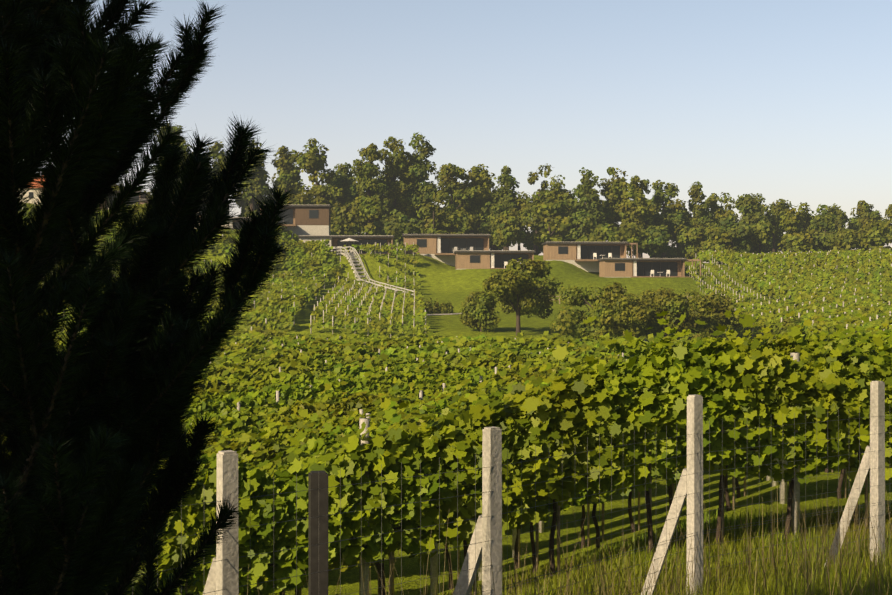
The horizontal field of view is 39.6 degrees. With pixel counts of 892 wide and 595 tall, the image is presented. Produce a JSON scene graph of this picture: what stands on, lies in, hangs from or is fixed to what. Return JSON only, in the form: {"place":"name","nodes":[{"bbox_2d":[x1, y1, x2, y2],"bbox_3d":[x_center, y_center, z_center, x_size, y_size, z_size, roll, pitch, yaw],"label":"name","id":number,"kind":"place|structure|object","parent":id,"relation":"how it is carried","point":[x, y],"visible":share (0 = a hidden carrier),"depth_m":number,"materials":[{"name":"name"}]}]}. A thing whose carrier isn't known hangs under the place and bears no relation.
{"place":"outdoors","nodes":[
{"label":"outdoors","id":0,"kind":"place"},
{"bbox_2d":[0,0,294,594],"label":"pine","id":1,"kind":"object","parent":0,"point":[77,460],"depth_m":3.19,"materials":[{"name":"green plant"}]},
{"bbox_2d":[426,312,462,314],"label":"gravel path","id":2,"kind":"structure","parent":0,"point":[444,314],"depth_m":147.98,"materials":[{"name":"grey gravel"}]},
{"bbox_2d":[24,203,891,594],"bbox_3d":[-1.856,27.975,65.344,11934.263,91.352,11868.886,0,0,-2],"label":"ground","id":3,"kind":"structure","parent":0,"point":[440,281],"depth_m":26.34,"materials":[{"name":"green plant"}]},
{"bbox_2d":[18,175,44,204],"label":"farmhouse","id":4,"kind":"object","parent":3,"relation":"on","point":[29,192],"visible":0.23,"depth_m":232.29,"materials":[{"name":"white paint"}]},
{"bbox_2d":[100,191,146,207],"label":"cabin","id":5,"kind":"object","parent":3,"relation":"on","point":[138,197],"visible":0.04,"depth_m":207.94,"materials":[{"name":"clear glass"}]},
{"bbox_2d":[138,199,228,216],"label":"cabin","id":6,"kind":"object","parent":3,"relation":"on","point":[142,202],"depth_m":203.23,"materials":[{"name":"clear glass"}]},
{"bbox_2d":[196,217,250,242],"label":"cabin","id":7,"kind":"object","parent":3,"relation":"on","point":[237,226],"depth_m":195.19,"materials":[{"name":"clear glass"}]},
{"bbox_2d":[275,205,331,235],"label":"building","id":8,"kind":"structure","parent":3,"relation":"on","point":[309,219],"depth_m":211.16,"materials":[{"name":"brown wood"}]},
{"bbox_2d":[298,235,393,253],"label":"building","id":9,"kind":"structure","parent":3,"relation":"on","point":[340,240],"depth_m":199.86,"materials":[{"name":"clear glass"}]},
{"bbox_2d":[331,246,413,297],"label":"hill stairs","id":10,"kind":"structure","parent":3,"relation":"on","point":[350,256],"depth_m":188.74,"materials":[{"name":"grey concrete"}]},
{"bbox_2d":[402,234,490,265],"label":"cabin","id":11,"kind":"object","parent":3,"relation":"on","point":[442,247],"visible":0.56,"depth_m":203.97,"materials":[{"name":"brown wood"}]},
{"bbox_2d":[18,202,891,394],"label":"vineyard rows","id":12,"kind":"object","parent":3,"relation":"on","point":[353,354],"visible":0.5,"depth_m":131.75,"materials":[{"name":"green plant"}]},
{"bbox_2d":[22,206,891,337],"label":"vineyard posts","id":13,"kind":"object","parent":3,"relation":"on","point":[368,319],"visible":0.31,"depth_m":154.35,"materials":[{"name":"wood"}]},
{"bbox_2d":[115,150,864,336],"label":"tree trunks","id":14,"kind":"object","parent":3,"relation":"on","point":[517,311],"visible":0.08,"depth_m":236.19,"materials":[{"name":"brown plant"}]},
{"bbox_2d":[113,124,891,264],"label":"trees","id":15,"kind":"object","parent":14,"relation":"attached to","point":[367,208],"visible":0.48,"depth_m":235.46,"materials":[{"name":"green plant"}]},
{"bbox_2d":[454,250,535,269],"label":"cabin","id":16,"kind":"object","parent":3,"relation":"on","point":[482,259],"visible":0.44,"depth_m":196.11,"materials":[{"name":"brown wood"}]},
{"bbox_2d":[102,308,891,594],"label":"vine leaves","id":17,"kind":"object","parent":3,"relation":"on","point":[744,384],"visible":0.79,"depth_m":12.03,"materials":[{"name":"green plant"}]},
{"bbox_2d":[136,381,891,594],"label":"fence posts","id":18,"kind":"object","parent":3,"relation":"on","point":[223,577],"visible":0.88,"depth_m":8.19,"materials":[{"name":"concrete"}]},
{"bbox_2d":[180,440,860,594],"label":"vine trunks","id":19,"kind":"object","parent":3,"relation":"on","point":[723,480],"visible":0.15,"depth_m":13.73,"materials":[{"name":"brown wood"}]},
{"bbox_2d":[191,336,856,594],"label":"vineyard posts","id":20,"kind":"object","parent":3,"relation":"on","point":[364,570],"visible":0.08,"depth_m":14.00,"materials":[{"name":"grey wood"}]},
{"bbox_2d":[4,333,875,458],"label":"vine leaves","id":21,"kind":"object","parent":20,"relation":"attached to","point":[297,407],"visible":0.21,"depth_m":33.07,"materials":[{"name":"green plant"}]},
{"bbox_2d":[184,405,867,594],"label":"vine stakes","id":22,"kind":"object","parent":3,"relation":"on","point":[391,569],"visible":0.08,"depth_m":14.57,"materials":[{"name":"brown wood"}]},
{"bbox_2d":[542,242,637,271],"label":"cabin","id":23,"kind":"object","parent":3,"relation":"on","point":[585,256],"visible":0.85,"depth_m":204.76,"materials":[{"name":"brown wood"}]},
{"bbox_2d":[420,258,805,340],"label":"valley tree crowns","id":24,"kind":"object","parent":3,"relation":"on","point":[615,311],"visible":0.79,"depth_m":117.83,"materials":[{"name":"green plant"}]},
{"bbox_2d":[598,258,700,277],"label":"cabin","id":25,"kind":"object","parent":3,"relation":"on","point":[640,267],"visible":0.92,"depth_m":197.44,"materials":[{"name":"brown wood"}]},
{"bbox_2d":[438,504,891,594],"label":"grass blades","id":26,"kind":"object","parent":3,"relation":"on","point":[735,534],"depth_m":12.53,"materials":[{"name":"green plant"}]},
{"bbox_2d":[36,0,891,264],"label":"sky","id":27,"kind":"structure","parent":0,"point":[790,100],"materials":[{"name":"blue"}]},
{"bbox_2d":[247,474,891,594],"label":"grass","id":28,"kind":"structure","parent":0,"point":[773,562],"depth_m":9.74,"materials":[{"name":"green plant"}]}
]}

